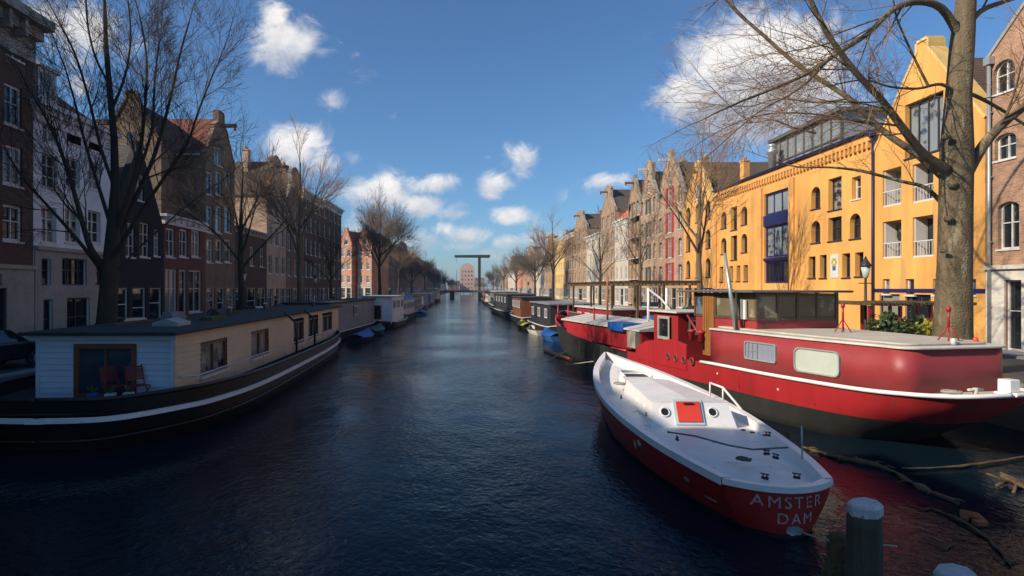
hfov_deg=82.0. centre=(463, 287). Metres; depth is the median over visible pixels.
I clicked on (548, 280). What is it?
canal house
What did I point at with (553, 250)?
elm tree
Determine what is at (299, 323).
window
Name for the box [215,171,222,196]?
window
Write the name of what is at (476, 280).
house
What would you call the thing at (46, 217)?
window
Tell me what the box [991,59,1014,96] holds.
window
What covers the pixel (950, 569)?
mooring post
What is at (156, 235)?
window
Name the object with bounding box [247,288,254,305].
door
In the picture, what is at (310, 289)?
shop window
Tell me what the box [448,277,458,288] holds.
elm tree
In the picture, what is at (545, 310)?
window
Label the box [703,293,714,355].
wooden door
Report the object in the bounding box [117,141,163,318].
canal house
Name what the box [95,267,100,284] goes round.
window
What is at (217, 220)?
window
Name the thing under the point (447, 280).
elm tree
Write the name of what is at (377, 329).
dinghy
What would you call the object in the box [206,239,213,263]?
window
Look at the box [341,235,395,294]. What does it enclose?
canal house
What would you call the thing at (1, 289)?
door
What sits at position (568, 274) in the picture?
canal house
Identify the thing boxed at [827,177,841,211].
window
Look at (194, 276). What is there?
shop window
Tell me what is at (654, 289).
shop window
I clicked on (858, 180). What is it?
window
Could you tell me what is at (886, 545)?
mooring rope
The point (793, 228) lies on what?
warehouse
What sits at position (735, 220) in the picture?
window
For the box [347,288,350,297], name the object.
door
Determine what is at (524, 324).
dinghy
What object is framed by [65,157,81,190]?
window
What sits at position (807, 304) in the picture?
wheelhouse window
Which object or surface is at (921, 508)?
floating twig
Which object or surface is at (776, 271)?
bay window
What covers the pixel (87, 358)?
patio door
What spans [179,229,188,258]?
window
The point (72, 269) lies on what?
window
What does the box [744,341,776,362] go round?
window
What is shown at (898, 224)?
window
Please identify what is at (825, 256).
window
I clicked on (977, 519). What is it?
floating debris
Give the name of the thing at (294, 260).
window
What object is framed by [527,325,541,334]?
dinghy
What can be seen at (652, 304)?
parked car
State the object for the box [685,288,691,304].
shop window
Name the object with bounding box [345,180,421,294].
elm tree
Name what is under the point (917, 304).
railing
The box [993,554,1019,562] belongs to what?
floating twig
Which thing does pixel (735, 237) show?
window
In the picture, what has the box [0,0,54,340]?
canal house
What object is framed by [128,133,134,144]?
window
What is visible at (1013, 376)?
ground
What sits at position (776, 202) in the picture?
bay window
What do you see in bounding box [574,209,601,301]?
canal house
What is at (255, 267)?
canal house
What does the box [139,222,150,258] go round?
window
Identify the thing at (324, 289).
shop window
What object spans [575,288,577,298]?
shop window
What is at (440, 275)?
elm tree
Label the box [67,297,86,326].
window
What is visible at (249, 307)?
parked car
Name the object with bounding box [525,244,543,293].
canal house
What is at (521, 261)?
elm tree
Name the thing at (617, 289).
shop window
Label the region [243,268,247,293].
street lamp
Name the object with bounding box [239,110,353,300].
elm tree
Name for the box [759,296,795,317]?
wheelhouse window
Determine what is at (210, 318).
planting tray
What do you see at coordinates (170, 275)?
shop window
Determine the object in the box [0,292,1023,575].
water
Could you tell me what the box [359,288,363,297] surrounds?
shop window
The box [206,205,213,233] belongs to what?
window
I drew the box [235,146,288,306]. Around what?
canal house
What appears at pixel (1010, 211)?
window
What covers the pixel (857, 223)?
window
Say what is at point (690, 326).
window
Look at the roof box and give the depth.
22.08 m
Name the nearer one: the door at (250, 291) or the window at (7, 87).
the window at (7, 87)
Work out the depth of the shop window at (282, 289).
65.22 m
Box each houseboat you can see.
[0,300,341,449]
[281,298,375,340]
[359,295,407,327]
[403,293,429,308]
[404,295,417,319]
[409,295,423,310]
[423,289,440,301]
[428,293,434,304]
[481,291,489,302]
[484,293,489,304]
[489,291,518,307]
[490,293,536,317]
[509,296,553,322]
[527,301,592,331]
[568,280,700,319]
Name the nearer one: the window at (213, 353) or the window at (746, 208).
the window at (213, 353)
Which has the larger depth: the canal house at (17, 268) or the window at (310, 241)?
the window at (310, 241)
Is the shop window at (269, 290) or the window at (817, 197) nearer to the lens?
the window at (817, 197)
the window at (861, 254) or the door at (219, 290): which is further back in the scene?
the door at (219, 290)
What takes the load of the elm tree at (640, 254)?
on the ground
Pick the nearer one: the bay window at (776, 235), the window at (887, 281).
the window at (887, 281)
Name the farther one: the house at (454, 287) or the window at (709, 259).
the house at (454, 287)
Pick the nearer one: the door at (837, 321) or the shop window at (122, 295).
the shop window at (122, 295)
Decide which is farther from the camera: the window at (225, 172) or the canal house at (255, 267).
the canal house at (255, 267)
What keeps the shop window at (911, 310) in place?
in the warehouse at (904, 220)
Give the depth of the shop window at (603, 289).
103.68 m
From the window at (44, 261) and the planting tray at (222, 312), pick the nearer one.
the planting tray at (222, 312)
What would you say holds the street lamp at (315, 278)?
on the ground
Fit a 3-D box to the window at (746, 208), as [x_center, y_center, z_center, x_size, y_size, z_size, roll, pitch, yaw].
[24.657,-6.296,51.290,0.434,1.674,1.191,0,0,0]
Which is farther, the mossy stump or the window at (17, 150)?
the window at (17, 150)
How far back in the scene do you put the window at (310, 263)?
76.84 m
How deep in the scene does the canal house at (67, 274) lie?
29.48 m
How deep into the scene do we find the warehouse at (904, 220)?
31.96 m
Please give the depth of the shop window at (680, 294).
66.86 m
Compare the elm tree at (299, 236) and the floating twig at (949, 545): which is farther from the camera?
the elm tree at (299, 236)
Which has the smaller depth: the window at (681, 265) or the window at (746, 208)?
the window at (746, 208)
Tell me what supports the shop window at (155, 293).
in the canal house at (141, 284)
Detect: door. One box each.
[0,288,2,329]
[43,299,48,329]
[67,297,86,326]
[73,344,135,396]
[133,288,144,316]
[179,270,184,310]
[217,288,222,308]
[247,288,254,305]
[274,288,277,303]
[293,288,296,301]
[333,288,335,298]
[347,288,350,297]
[366,288,370,294]
[578,288,581,300]
[620,288,622,304]
[671,288,675,308]
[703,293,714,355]
[836,297,838,327]
[881,294,899,330]
[1008,280,1020,350]
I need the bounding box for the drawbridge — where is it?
[428,255,505,298]
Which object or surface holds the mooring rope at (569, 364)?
attached to the barge
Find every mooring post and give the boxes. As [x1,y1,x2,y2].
[844,497,883,575]
[933,563,976,575]
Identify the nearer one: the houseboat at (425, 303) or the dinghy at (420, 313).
the dinghy at (420, 313)
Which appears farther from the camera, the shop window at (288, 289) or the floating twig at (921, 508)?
the shop window at (288, 289)
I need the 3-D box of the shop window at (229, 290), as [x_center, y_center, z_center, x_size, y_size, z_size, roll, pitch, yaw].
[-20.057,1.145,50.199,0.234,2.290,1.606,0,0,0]
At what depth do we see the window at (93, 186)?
31.83 m
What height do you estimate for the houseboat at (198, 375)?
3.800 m
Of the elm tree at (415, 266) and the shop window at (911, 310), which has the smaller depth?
the shop window at (911, 310)
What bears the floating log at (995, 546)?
on the water
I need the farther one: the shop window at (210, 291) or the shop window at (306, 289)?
the shop window at (306, 289)
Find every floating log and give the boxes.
[803,446,964,504]
[933,509,1010,565]
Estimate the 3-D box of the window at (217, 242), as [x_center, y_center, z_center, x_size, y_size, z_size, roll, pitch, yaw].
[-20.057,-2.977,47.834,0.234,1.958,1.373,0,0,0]
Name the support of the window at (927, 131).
in the warehouse at (904, 220)
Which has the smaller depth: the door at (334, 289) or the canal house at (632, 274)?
the canal house at (632, 274)
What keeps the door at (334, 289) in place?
in the canal house at (336, 284)
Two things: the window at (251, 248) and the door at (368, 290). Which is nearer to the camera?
the window at (251, 248)
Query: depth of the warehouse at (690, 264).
60.89 m
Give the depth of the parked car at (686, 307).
49.77 m
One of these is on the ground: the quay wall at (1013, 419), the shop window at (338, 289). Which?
the quay wall at (1013, 419)
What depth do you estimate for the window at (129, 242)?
35.38 m
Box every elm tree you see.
[0,0,268,324]
[149,106,328,309]
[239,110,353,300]
[295,213,373,298]
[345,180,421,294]
[377,227,426,294]
[388,249,435,292]
[413,253,437,289]
[423,262,449,288]
[438,275,452,292]
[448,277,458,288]
[484,266,504,289]
[491,257,510,289]
[495,247,538,290]
[507,238,559,293]
[521,211,591,300]
[559,205,648,304]
[608,178,679,306]
[633,91,749,292]
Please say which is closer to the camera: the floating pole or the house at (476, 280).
the floating pole
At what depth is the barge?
17.01 m
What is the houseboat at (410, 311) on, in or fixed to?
on the water
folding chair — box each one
[98,364,124,394]
[123,364,150,391]
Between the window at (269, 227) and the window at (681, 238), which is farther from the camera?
the window at (681, 238)
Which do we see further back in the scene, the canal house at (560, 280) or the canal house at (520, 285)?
the canal house at (520, 285)
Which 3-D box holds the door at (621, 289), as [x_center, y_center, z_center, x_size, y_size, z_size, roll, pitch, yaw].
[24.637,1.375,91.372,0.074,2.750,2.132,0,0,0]
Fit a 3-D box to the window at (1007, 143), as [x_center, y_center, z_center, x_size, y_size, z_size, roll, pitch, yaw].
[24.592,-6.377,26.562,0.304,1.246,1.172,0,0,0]
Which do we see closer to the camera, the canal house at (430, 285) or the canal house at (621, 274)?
the canal house at (621, 274)
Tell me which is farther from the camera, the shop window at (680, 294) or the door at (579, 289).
the door at (579, 289)
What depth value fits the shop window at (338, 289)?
94.31 m
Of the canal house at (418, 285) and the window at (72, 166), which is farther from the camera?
the canal house at (418, 285)
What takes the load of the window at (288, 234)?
in the canal house at (291, 275)
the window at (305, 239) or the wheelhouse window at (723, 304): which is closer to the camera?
the wheelhouse window at (723, 304)
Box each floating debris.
[959,509,988,525]
[986,472,1023,492]
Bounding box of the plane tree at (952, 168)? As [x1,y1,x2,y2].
[641,0,1023,339]
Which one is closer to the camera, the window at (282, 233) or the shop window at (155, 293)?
the shop window at (155, 293)
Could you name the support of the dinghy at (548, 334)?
on the water
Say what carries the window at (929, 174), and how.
in the warehouse at (904, 220)
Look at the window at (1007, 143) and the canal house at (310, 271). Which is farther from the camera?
the canal house at (310, 271)
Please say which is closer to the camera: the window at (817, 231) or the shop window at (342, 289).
the window at (817, 231)
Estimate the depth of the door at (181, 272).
41.89 m
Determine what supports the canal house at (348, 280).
on the ground
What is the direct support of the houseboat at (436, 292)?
on the water
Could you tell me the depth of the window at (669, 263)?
70.16 m
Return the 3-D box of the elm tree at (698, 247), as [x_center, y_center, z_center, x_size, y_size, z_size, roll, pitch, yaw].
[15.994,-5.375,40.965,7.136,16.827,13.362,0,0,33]
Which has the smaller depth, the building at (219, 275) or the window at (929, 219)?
the window at (929, 219)
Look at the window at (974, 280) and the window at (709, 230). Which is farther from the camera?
the window at (709, 230)
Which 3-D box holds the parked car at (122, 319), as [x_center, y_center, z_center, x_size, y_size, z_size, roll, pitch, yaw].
[-16.900,2.174,29.494,1.810,1.435,4.357,0,0,2]
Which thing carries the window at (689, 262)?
in the warehouse at (690, 264)
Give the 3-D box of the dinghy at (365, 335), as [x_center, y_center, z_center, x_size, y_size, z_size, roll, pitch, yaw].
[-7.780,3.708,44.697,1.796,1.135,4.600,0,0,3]
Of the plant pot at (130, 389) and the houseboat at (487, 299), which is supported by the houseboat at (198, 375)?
the plant pot at (130, 389)
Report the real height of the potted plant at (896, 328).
1.794 m
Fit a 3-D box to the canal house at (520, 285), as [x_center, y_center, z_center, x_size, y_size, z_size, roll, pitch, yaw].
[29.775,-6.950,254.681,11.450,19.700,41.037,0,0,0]
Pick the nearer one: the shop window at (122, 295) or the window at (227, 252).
the shop window at (122, 295)
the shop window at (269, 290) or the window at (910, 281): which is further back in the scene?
the shop window at (269, 290)
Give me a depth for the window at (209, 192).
46.32 m
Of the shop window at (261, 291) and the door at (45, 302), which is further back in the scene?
the shop window at (261, 291)
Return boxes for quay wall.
[0,292,447,380]
[985,383,1023,430]
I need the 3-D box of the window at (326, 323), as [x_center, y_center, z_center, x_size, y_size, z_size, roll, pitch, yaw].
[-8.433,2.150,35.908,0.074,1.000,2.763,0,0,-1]
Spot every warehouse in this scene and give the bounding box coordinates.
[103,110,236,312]
[638,157,687,301]
[657,149,767,308]
[683,156,753,305]
[703,106,887,329]
[867,36,986,341]
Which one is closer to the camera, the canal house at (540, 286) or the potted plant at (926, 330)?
the potted plant at (926, 330)
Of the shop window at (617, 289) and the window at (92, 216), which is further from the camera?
the shop window at (617, 289)
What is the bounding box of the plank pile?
[105,320,153,325]
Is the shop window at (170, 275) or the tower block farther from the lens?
the tower block
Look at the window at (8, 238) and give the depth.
26.12 m
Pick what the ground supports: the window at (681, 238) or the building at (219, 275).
the building at (219, 275)
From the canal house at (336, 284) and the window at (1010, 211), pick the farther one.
the canal house at (336, 284)
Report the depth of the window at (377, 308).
58.12 m
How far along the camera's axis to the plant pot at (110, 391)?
14.89 m
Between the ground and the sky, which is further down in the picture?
the ground
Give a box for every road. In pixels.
[0,359,35,373]
[555,300,1023,374]
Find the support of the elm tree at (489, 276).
on the ground
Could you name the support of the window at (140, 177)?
in the canal house at (141, 284)
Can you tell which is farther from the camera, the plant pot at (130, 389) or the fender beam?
the fender beam
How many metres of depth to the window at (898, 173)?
34.12 m
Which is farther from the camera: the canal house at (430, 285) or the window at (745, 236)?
the canal house at (430, 285)
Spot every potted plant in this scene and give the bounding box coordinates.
[866,310,910,332]
[887,320,924,334]
[901,314,931,332]
[909,318,932,335]
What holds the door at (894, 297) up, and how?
in the warehouse at (904, 220)
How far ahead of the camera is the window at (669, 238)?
70.10 m
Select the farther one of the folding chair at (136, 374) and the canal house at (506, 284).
the canal house at (506, 284)
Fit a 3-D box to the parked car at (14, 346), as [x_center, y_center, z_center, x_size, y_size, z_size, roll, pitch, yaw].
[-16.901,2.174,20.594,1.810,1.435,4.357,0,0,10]
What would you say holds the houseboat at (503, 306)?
on the water
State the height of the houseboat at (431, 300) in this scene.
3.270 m
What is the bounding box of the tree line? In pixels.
[441,279,499,289]
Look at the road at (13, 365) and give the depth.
21.64 m
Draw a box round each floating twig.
[907,501,934,509]
[927,538,953,547]
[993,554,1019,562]
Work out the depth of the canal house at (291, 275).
68.42 m
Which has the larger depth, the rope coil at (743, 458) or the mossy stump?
the rope coil at (743, 458)
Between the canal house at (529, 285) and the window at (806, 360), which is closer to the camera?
the window at (806, 360)
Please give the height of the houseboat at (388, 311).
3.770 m
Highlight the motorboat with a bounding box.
[593,352,832,538]
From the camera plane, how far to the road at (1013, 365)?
21.92 m
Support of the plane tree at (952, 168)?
on the ground
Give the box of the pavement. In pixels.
[555,298,1023,359]
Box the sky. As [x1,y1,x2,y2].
[21,0,1023,288]
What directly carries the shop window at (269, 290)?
in the canal house at (276, 269)
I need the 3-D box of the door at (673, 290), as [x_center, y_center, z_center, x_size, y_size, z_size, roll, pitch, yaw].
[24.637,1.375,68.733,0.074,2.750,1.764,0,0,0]
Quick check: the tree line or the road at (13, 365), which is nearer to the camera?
the road at (13, 365)
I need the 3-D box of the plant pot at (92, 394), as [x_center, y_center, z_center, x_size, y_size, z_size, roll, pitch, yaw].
[-9.483,2.699,14.978,0.302,0.483,0.302,0,0,-17]
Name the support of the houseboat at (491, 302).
on the water
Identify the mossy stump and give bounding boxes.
[819,530,845,575]
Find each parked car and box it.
[0,330,35,365]
[94,317,146,324]
[207,309,236,312]
[245,306,262,308]
[642,302,661,307]
[682,305,693,308]
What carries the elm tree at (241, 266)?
on the ground
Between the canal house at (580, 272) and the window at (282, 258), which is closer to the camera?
the window at (282, 258)
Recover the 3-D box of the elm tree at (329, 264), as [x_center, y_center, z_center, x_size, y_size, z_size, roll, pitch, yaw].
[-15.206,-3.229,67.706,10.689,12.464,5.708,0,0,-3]
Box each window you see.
[2,145,24,189]
[2,204,24,243]
[3,83,23,130]
[5,53,24,64]
[40,206,58,244]
[41,154,57,191]
[42,126,55,144]
[42,259,47,284]
[62,258,82,284]
[64,208,78,244]
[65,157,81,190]
[88,211,102,244]
[89,163,102,191]
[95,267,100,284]
[117,288,126,316]
[125,223,135,258]
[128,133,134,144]
[135,175,143,202]
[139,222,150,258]
[150,288,160,318]
[153,230,160,257]
[165,228,175,258]
[165,269,175,311]
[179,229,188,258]
[188,270,202,313]
[191,230,200,258]
[200,338,225,375]
[206,171,213,196]
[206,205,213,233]
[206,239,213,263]
[207,288,213,311]
[214,146,222,167]
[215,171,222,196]
[215,205,222,233]
[215,239,222,263]
[224,206,231,233]
[224,239,231,263]
[225,172,229,194]
[227,288,232,308]
[236,288,238,309]
[249,247,254,266]
[251,329,267,357]
[258,288,264,305]
[260,249,264,267]
[267,288,271,306]
[268,226,272,245]
[268,255,270,273]
[275,228,278,246]
[275,256,278,274]
[281,230,283,247]
[281,257,283,274]
[281,288,283,301]
[287,288,290,301]
[288,234,289,250]
[288,259,290,276]
[293,320,302,344]
[294,260,296,276]
[305,239,307,254]
[305,262,307,277]
[305,288,307,300]
[308,317,317,338]
[309,288,311,299]
[310,241,312,255]
[310,263,312,277]
[318,288,320,299]
[322,314,330,331]
[323,288,325,299]
[337,288,339,298]
[341,288,344,297]
[347,262,350,269]
[347,275,350,282]
[354,306,357,314]
[359,275,362,282]
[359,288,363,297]
[374,305,380,318]
[544,308,547,317]
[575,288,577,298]
[583,288,585,298]
[601,288,604,300]
[616,288,618,301]
[623,288,627,302]
[629,315,642,318]
[642,288,644,301]
[653,288,656,301]
[657,315,670,338]
[667,212,671,233]
[667,238,671,258]
[669,263,670,280]
[677,288,682,307]
[679,238,681,255]
[680,265,681,280]
[685,262,689,278]
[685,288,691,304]
[688,318,696,334]
[696,295,702,313]
[705,259,710,277]
[706,230,710,248]
[717,296,730,315]
[730,208,736,231]
[730,236,736,260]
[738,296,754,317]
[740,208,747,225]
[740,236,747,253]
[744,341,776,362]
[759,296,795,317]
[766,188,787,215]
[766,223,787,257]
[766,259,787,282]
[794,347,840,376]
[799,296,834,316]
[807,257,815,278]
[810,188,820,210]
[810,222,820,244]
[818,255,826,278]
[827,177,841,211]
[827,217,841,242]
[841,253,850,278]
[848,215,860,240]
[850,177,860,201]
[853,252,862,277]
[881,279,891,294]
[896,170,900,202]
[896,221,900,255]
[903,92,942,160]
[904,279,917,296]
[907,295,930,325]
[927,169,932,198]
[927,217,932,254]
[973,279,976,296]
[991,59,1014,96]
[992,133,1016,163]
[995,202,1020,250]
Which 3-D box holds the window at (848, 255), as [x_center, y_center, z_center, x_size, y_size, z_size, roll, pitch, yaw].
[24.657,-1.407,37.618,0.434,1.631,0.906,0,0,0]
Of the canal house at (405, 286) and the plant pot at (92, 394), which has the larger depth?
the canal house at (405, 286)
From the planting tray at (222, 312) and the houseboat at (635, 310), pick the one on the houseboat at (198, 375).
the planting tray at (222, 312)
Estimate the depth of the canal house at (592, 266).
111.85 m
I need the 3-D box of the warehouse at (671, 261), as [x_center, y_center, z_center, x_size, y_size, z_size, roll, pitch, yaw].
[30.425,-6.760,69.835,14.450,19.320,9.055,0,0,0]
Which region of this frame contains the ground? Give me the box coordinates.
[446,289,1023,381]
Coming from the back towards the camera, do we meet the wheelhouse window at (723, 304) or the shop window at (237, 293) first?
the shop window at (237, 293)
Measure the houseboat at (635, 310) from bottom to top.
5.000 m
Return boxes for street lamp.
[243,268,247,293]
[313,274,316,299]
[858,256,872,329]
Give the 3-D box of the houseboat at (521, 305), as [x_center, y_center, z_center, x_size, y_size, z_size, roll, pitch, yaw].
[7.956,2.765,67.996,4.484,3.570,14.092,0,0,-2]
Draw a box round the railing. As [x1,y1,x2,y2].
[838,300,976,329]
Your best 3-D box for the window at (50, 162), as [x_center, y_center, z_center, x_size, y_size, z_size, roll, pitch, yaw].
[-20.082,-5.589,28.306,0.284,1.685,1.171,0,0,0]
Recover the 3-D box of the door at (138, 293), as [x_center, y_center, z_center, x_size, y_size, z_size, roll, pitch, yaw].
[-20.137,1.375,36.165,0.074,2.750,1.501,0,0,0]
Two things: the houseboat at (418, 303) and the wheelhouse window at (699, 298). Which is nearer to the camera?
the wheelhouse window at (699, 298)
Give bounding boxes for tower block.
[460,263,473,292]
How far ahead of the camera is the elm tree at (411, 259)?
124.46 m
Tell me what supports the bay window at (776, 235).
in the warehouse at (793, 228)
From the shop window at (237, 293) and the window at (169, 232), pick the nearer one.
the window at (169, 232)
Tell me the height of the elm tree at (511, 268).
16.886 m
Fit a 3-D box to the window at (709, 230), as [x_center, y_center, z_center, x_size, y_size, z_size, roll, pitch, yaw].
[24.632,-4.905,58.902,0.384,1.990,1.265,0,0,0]
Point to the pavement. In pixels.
(1013, 354)
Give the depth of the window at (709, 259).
59.32 m
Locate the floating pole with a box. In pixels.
[901,456,1023,468]
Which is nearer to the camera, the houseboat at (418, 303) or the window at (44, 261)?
the window at (44, 261)
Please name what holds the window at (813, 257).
in the warehouse at (793, 228)
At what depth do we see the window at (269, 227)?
60.85 m
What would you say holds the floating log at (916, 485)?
on the water
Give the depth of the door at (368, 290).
129.03 m
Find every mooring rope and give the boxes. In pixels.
[545,341,593,365]
[800,531,897,546]
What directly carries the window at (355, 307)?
in the houseboat at (356, 315)
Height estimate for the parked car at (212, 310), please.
1.435 m
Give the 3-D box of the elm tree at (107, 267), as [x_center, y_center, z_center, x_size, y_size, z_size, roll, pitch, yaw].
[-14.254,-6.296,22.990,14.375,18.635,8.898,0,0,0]
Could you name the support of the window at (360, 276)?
in the canal house at (367, 277)
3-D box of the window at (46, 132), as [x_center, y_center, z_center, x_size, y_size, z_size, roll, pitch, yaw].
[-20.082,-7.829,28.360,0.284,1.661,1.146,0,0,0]
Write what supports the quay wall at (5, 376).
on the ground
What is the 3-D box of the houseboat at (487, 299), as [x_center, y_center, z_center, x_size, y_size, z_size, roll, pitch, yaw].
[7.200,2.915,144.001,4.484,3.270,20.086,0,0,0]
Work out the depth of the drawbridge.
214.70 m
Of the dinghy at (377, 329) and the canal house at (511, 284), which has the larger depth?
the canal house at (511, 284)
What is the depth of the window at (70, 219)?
30.15 m
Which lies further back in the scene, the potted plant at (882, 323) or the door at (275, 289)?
the door at (275, 289)
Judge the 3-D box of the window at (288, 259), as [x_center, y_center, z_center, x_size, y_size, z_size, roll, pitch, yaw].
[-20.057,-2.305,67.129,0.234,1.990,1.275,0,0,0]
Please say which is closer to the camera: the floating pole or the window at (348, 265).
the floating pole
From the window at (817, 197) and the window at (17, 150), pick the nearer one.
the window at (17, 150)
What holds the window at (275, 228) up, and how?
in the canal house at (276, 269)
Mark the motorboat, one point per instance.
(690, 441)
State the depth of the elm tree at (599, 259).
71.98 m
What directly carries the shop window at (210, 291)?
in the building at (219, 275)
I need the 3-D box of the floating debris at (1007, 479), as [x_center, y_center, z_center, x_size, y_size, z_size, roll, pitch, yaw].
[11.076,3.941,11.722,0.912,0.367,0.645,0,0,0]
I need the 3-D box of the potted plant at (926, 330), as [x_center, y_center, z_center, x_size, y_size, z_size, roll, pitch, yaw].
[16.738,1.979,21.160,1.244,1.841,1.237,0,0,0]
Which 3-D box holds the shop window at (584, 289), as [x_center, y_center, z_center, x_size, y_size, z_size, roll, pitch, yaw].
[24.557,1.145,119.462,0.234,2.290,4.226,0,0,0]
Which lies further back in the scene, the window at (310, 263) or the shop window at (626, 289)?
the shop window at (626, 289)
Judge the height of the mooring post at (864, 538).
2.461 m
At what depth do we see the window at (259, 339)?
23.35 m
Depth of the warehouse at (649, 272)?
77.26 m
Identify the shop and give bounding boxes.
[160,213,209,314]
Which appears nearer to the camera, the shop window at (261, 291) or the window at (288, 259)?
the shop window at (261, 291)
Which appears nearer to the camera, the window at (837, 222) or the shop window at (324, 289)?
the window at (837, 222)
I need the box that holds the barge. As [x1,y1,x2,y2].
[555,253,1023,440]
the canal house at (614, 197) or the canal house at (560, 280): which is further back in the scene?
the canal house at (560, 280)
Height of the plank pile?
0.080 m
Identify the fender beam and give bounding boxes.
[544,349,571,360]
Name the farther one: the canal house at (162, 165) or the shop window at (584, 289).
the shop window at (584, 289)
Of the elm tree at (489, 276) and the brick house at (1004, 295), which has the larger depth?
the elm tree at (489, 276)
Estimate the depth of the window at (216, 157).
47.81 m
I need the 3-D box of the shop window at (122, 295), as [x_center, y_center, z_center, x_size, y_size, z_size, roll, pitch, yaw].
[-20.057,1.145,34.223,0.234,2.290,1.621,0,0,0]
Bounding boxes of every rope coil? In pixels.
[613,382,625,384]
[735,456,751,461]
[940,389,962,393]
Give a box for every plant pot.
[86,386,99,396]
[104,386,116,395]
[122,384,134,394]
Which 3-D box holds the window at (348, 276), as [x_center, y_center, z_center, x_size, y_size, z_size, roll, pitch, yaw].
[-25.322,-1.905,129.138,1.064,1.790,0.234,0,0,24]
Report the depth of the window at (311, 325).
32.28 m
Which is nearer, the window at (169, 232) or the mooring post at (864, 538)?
the mooring post at (864, 538)
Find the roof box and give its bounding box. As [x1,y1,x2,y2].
[161,311,185,319]
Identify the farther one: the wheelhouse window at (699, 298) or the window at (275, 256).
the window at (275, 256)
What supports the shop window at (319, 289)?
in the canal house at (310, 271)
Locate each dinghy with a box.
[347,327,373,342]
[369,323,384,335]
[416,309,427,315]
[517,319,530,329]
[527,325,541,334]
[540,327,559,341]
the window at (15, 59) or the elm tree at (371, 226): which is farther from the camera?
the elm tree at (371, 226)
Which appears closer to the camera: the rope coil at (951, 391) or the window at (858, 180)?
the rope coil at (951, 391)
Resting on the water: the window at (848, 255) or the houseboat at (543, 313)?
the houseboat at (543, 313)
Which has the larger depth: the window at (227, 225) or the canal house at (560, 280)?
the canal house at (560, 280)
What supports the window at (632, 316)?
in the houseboat at (635, 310)
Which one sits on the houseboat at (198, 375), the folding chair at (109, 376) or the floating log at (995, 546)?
the folding chair at (109, 376)
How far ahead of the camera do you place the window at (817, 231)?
41.22 m
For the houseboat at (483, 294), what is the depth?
160.20 m
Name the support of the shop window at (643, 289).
in the warehouse at (649, 272)
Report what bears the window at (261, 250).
in the canal house at (255, 267)
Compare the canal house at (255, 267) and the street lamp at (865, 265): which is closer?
the street lamp at (865, 265)
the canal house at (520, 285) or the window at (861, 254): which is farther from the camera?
the canal house at (520, 285)
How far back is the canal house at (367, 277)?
129.67 m
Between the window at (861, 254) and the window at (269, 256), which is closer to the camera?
the window at (861, 254)
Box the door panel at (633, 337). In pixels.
[627,331,639,348]
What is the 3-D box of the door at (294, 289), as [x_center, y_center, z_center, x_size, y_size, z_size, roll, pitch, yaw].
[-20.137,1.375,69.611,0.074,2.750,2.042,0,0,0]
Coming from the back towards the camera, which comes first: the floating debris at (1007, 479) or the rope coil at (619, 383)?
the rope coil at (619, 383)
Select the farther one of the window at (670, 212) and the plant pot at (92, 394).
the window at (670, 212)
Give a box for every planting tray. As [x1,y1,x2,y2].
[199,316,228,320]
[209,311,239,314]
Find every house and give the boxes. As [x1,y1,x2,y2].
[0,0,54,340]
[30,62,121,340]
[107,90,178,215]
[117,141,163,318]
[234,225,269,309]
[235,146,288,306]
[281,162,304,301]
[302,187,325,300]
[322,198,344,299]
[341,228,360,297]
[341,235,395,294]
[357,229,388,297]
[394,242,410,294]
[412,260,426,292]
[419,259,440,289]
[448,281,458,289]
[474,278,484,289]
[500,266,507,290]
[508,253,522,290]
[517,268,524,292]
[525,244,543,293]
[534,249,544,295]
[545,229,567,297]
[554,229,573,298]
[562,232,573,299]
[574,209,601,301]
[584,231,600,302]
[600,185,630,304]
[612,211,629,305]
[625,174,643,305]
[982,1,1023,351]
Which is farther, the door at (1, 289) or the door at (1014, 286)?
the door at (1014, 286)
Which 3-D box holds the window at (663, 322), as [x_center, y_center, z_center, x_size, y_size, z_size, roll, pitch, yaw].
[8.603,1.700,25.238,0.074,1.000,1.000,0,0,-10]
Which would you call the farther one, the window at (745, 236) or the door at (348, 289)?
the door at (348, 289)
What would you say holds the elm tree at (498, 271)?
on the ground
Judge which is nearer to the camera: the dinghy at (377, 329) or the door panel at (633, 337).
the door panel at (633, 337)
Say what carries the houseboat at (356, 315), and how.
on the water
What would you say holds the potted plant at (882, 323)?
on the ground
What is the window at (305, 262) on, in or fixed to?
in the canal house at (310, 271)
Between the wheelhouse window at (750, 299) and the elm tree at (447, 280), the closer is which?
the wheelhouse window at (750, 299)
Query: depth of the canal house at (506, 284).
348.12 m
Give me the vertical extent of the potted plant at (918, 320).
1.921 m
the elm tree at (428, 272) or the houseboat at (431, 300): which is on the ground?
the elm tree at (428, 272)

